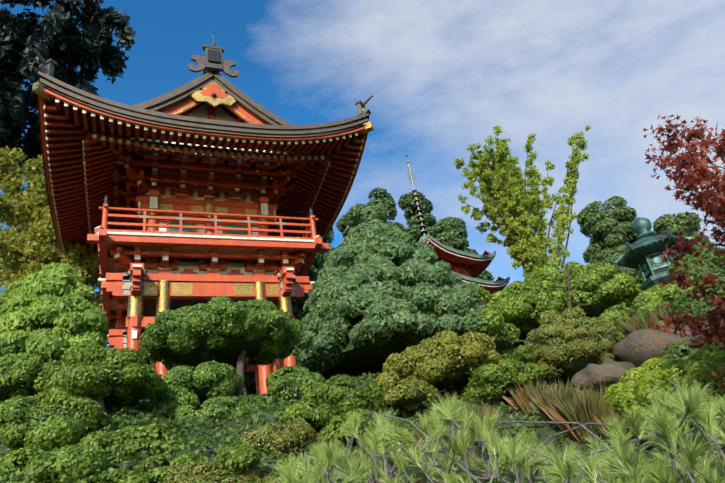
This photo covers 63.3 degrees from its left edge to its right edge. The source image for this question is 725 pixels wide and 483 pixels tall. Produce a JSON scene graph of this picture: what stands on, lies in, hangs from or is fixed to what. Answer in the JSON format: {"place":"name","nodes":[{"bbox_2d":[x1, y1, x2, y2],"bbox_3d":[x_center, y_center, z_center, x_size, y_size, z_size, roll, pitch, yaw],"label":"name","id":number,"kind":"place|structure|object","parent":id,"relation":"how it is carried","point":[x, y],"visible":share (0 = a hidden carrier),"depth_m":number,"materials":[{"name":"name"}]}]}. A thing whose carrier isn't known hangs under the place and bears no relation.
{"place":"outdoors","nodes":[
{"label":"outdoors","id":0,"kind":"place"},
{"bbox_2d":[0,340,724,482],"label":"hillside ground","id":1,"kind":"structure","parent":0,"point":[540,430],"depth_m":8.45,"materials":[{"name":"green plant"}]},
{"bbox_2d":[0,279,22,304],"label":"thuja tree","id":2,"kind":"object","parent":1,"relation":"on","point":[5,294],"depth_m":10.90,"materials":[{"name":"green plant"}]},
{"bbox_2d":[0,352,44,397],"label":"shrub","id":3,"kind":"object","parent":1,"relation":"on","point":[19,372],"visible":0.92,"depth_m":7.93,"materials":[{"name":"green plant"}]},
{"bbox_2d":[0,146,62,288],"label":"yellow tree","id":4,"kind":"object","parent":1,"relation":"on","point":[23,210],"visible":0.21,"depth_m":22.92,"materials":[{"name":"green plant"}]},
{"bbox_2d":[0,443,107,482],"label":"shrub","id":5,"kind":"object","parent":1,"relation":"on","point":[75,460],"visible":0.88,"depth_m":6.12,"materials":[{"name":"green plant"}]},
{"bbox_2d":[0,261,108,362],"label":"thuja tree","id":6,"kind":"object","parent":1,"relation":"on","point":[48,312],"visible":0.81,"depth_m":9.82,"materials":[{"name":"green plant"}]},
{"bbox_2d":[0,170,115,333],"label":"yellow tree","id":7,"kind":"object","parent":1,"relation":"on","point":[79,257],"visible":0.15,"depth_m":20.07,"materials":[{"name":"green plant"}]},
{"bbox_2d":[0,0,135,186],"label":"tree","id":8,"kind":"object","parent":1,"relation":"on","point":[65,46],"visible":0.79,"depth_m":31.98,"materials":[{"name":"green plant"}]},
{"bbox_2d":[0,342,185,482],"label":"niwaki tree","id":9,"kind":"object","parent":1,"relation":"on","point":[73,394],"visible":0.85,"depth_m":7.29,"materials":[{"name":"green plant"}]},
{"bbox_2d":[106,346,150,364],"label":"conifer tree","id":10,"kind":"object","parent":1,"relation":"on","point":[147,361],"depth_m":25.70,"materials":[{"name":"green plant"}]},
{"bbox_2d":[133,452,208,482],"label":"mound shrub","id":11,"kind":"object","parent":1,"relation":"on","point":[155,473],"visible":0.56,"depth_m":6.59,"materials":[{"name":"green plant"}]},
{"bbox_2d":[32,32,373,393],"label":"temple gate","id":12,"kind":"structure","parent":1,"relation":"on","point":[208,184],"depth_m":15.81,"materials":[{"name":"red paint"}]},
{"bbox_2d":[160,461,270,482],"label":"mound shrub","id":13,"kind":"object","parent":1,"relation":"on","point":[201,472],"visible":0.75,"depth_m":6.16,"materials":[{"name":"green plant"}]},
{"bbox_2d":[139,295,324,421],"bbox_3d":[-2.342,2.378,10.337,3.012,2.543,2.881,2,-30,-21],"label":"pruned tree","id":14,"kind":"object","parent":1,"relation":"on","point":[213,344],"visible":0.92,"depth_m":9.82,"materials":[{"name":"green plant"}]},
{"bbox_2d":[214,440,261,473],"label":"shrub","id":15,"kind":"object","parent":1,"relation":"on","point":[241,455],"visible":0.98,"depth_m":6.18,"materials":[{"name":"green plant"}]},
{"bbox_2d":[244,371,255,394],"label":"conifer tree","id":16,"kind":"object","parent":1,"relation":"on","point":[250,382],"depth_m":23.32,"materials":[{"name":"green plant"}]},
{"bbox_2d":[237,419,320,458],"bbox_3d":[-1.059,2.625,7.579,1.139,0.612,0.962,2,-30,-21],"label":"mound shrub","id":17,"kind":"object","parent":1,"relation":"on","point":[280,438],"visible":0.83,"depth_m":7.31,"materials":[{"name":"green plant"}]},
{"bbox_2d":[255,465,326,482],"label":"mound shrub","id":18,"kind":"object","parent":1,"relation":"on","point":[271,476],"visible":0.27,"depth_m":6.16,"materials":[{"name":"green plant"}]},
{"bbox_2d":[291,252,324,364],"bbox_3d":[-2.498,3.178,23.417,4.719,11.359,4.236,2,-30,-21],"label":"conifer tree","id":19,"kind":"object","parent":1,"relation":"on","point":[299,312],"visible":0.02,"depth_m":23.16,"materials":[{"name":"green plant"}]},
{"bbox_2d":[282,398,339,430],"bbox_3d":[-0.655,2.489,7.896,0.795,0.776,0.600,-12,-28,6],"label":"shrub","id":20,"kind":"object","parent":1,"relation":"on","point":[323,412],"visible":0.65,"depth_m":7.80,"materials":[{"name":"green plant"}]},
{"bbox_2d":[316,227,335,274],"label":"conifer tree","id":21,"kind":"object","parent":1,"relation":"on","point":[329,237],"visible":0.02,"depth_m":27.92,"materials":[{"name":"green plant"}]},
{"bbox_2d":[300,374,385,415],"bbox_3d":[-0.241,2.364,8.205,1.200,1.002,1.048,2,-30,-21],"label":"shrub","id":22,"kind":"object","parent":1,"relation":"on","point":[340,395],"visible":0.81,"depth_m":7.97,"materials":[{"name":"green plant"}]},
{"bbox_2d":[336,214,352,247],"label":"conifer tree","id":23,"kind":"object","parent":1,"relation":"on","point":[343,226],"visible":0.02,"depth_m":31.75,"materials":[{"name":"green plant"}]},
{"bbox_2d":[320,408,394,450],"bbox_3d":[-0.044,2.564,7.431,0.916,0.859,0.887,-12,-28,6],"label":"shrub","id":24,"kind":"object","parent":1,"relation":"on","point":[331,430],"visible":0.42,"depth_m":7.33,"materials":[{"name":"green plant"}]},
{"bbox_2d":[0,311,724,482],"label":"ground cover plant","id":25,"kind":"object","parent":1,"relation":"on","point":[258,400],"visible":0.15,"depth_m":8.32,"materials":[{"name":"green plant"}]},
{"bbox_2d":[366,187,405,230],"bbox_3d":[2.197,4.036,32.461,6.650,16.428,6.483,2,-30,-21],"label":"conifer tree","id":26,"kind":"object","parent":1,"relation":"on","point":[384,198],"depth_m":35.37,"materials":[{"name":"green plant"}]},
{"bbox_2d":[292,203,490,380],"bbox_3d":[0.544,1.134,13.593,4.540,4.671,4.616,2,-30,-21],"label":"juniper tree","id":27,"kind":"object","parent":1,"relation":"on","point":[381,291],"visible":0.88,"depth_m":11.76,"materials":[{"name":"green plant"}]},
{"bbox_2d":[397,192,436,241],"bbox_3d":[3.976,3.709,30.295,6.366,14.938,5.920,2,-30,-21],"label":"conifer tree","id":28,"kind":"object","parent":1,"relation":"on","point":[406,201],"visible":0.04,"depth_m":32.86,"materials":[{"name":"green plant"}]},
{"bbox_2d":[371,330,500,415],"bbox_3d":[1.178,2.339,9.852,2.450,1.483,2.033,2,-30,-21],"label":"olive shrub","id":29,"kind":"object","parent":1,"relation":"on","point":[411,378],"visible":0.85,"depth_m":9.36,"materials":[{"name":"green plant"}]},
{"bbox_2d":[405,153,520,349],"bbox_3d":[2.755,1.181,23.062,5.000,11.586,5.000,13,-35,-35],"label":"pagoda","id":30,"kind":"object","parent":1,"relation":"on","point":[468,267],"visible":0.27,"depth_m":22.30,"materials":[{"name":"red paint"}]},
{"bbox_2d":[432,217,494,280],"bbox_3d":[5.239,4.166,27.778,4.821,11.999,5.151,2,-30,-21],"label":"conifer tree","id":31,"kind":"object","parent":1,"relation":"on","point":[446,230],"visible":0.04,"depth_m":29.52,"materials":[{"name":"green plant"}]},
{"bbox_2d":[267,371,724,482],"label":"pine tree","id":32,"kind":"object","parent":1,"relation":"on","point":[661,427],"visible":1,"depth_m":4.10,"materials":[{"name":"green plant"}]},
{"bbox_2d":[463,358,544,407],"bbox_3d":[2.304,2.421,9.582,1.192,0.940,1.222,2,-30,-21],"label":"shrub","id":33,"kind":"object","parent":1,"relation":"on","point":[489,381],"visible":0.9,"depth_m":9.31,"materials":[{"name":"green plant"}]},
{"bbox_2d":[365,299,673,447],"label":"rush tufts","id":34,"kind":"object","parent":1,"relation":"on","point":[585,406],"visible":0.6,"depth_m":8.40,"materials":[{"name":"brown plant"}]},
{"bbox_2d":[454,125,590,277],"bbox_3d":[5.859,0.598,18.485,4.544,8.342,4.932,-10,-28,2],"label":"ginkgo tree","id":35,"kind":"object","parent":1,"relation":"on","point":[514,213],"visible":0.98,"depth_m":18.82,"materials":[{"name":"green plant"}]},
{"bbox_2d":[515,338,545,367],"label":"shrub","id":36,"kind":"object","parent":1,"relation":"on","point":[521,354],"visible":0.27,"depth_m":10.59,"materials":[{"name":"green plant"}]},
{"bbox_2d":[443,261,695,348],"bbox_3d":[4.265,1.527,13.475,5.104,2.844,4.583,-12,-28,4],"label":"hedge shrub","id":37,"kind":"object","parent":1,"relation":"on","point":[516,311],"visible":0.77,"depth_m":12.89,"materials":[{"name":"green plant"}]},
{"bbox_2d":[525,307,623,377],"bbox_3d":[3.652,2.001,9.867,1.593,1.718,1.395,2,-30,-21],"label":"azalea shrub","id":38,"kind":"object","parent":1,"relation":"on","point":[562,344],"visible":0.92,"depth_m":9.54,"materials":[{"name":"green plant"}]},
{"bbox_2d":[571,358,634,394],"bbox_3d":[3.825,2.182,9.262,0.917,0.616,0.858,-29,-34,32],"label":"grey rock","id":39,"kind":"object","parent":1,"relation":"on","point":[610,370],"visible":0.6,"depth_m":9.03,"materials":[{"name":"grey stone"}]},
{"bbox_2d":[576,196,644,320],"bbox_3d":[15.389,3.723,32.077,7.669,13.893,7.223,2,-30,-21],"label":"conifer tree","id":40,"kind":"object","parent":1,"relation":"on","point":[608,231],"visible":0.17,"depth_m":33.69,"materials":[{"name":"green plant"}]},
{"bbox_2d":[613,353,622,361],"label":"shrub","id":41,"kind":"object","parent":1,"relation":"on","point":[616,359],"visible":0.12,"depth_m":9.60,"materials":[{"name":"green plant"}]},
{"bbox_2d":[610,217,693,290],"bbox_3d":[6.465,0.598,12.755,1.750,2.667,1.698,2,-30,-21],"label":"bronze lantern","id":42,"kind":"object","parent":1,"relation":"on","point":[643,254],"visible":0.6,"depth_m":12.60,"materials":[{"name":"teal metal"}]},
{"bbox_2d":[602,333,724,436],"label":"chartreuse shrub","id":43,"kind":"object","parent":1,"relation":"on","point":[640,383],"visible":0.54,"depth_m":6.77,"materials":[{"name":"green plant"}]},
{"bbox_2d":[613,320,724,368],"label":"rock","id":44,"kind":"object","parent":1,"relation":"on","point":[637,348],"visible":0.33,"depth_m":9.14,"materials":[{"name":"brown stone"}]},
{"bbox_2d":[643,114,724,389],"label":"red maple branches","id":45,"kind":"object","parent":1,"relation":"on","point":[700,174],"visible":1,"depth_m":5.86,"materials":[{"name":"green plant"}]},
{"bbox_2d":[652,212,723,254],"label":"conifer tree","id":46,"kind":"object","parent":1,"relation":"on","point":[682,223],"visible":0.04,"depth_m":29.90,"materials":[{"name":"green plant"}]},
{"bbox_2d":[661,249,724,361],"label":"hedge shrub","id":47,"kind":"object","parent":1,"relation":"on","point":[709,266],"visible":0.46,"depth_m":9.96,"materials":[{"name":"green plant"}]},
{"bbox_2d":[0,0,724,346],"label":"sky","id":48,"kind":"structure","parent":0,"point":[439,75],"materials":[{"name":"blue"}]}
]}

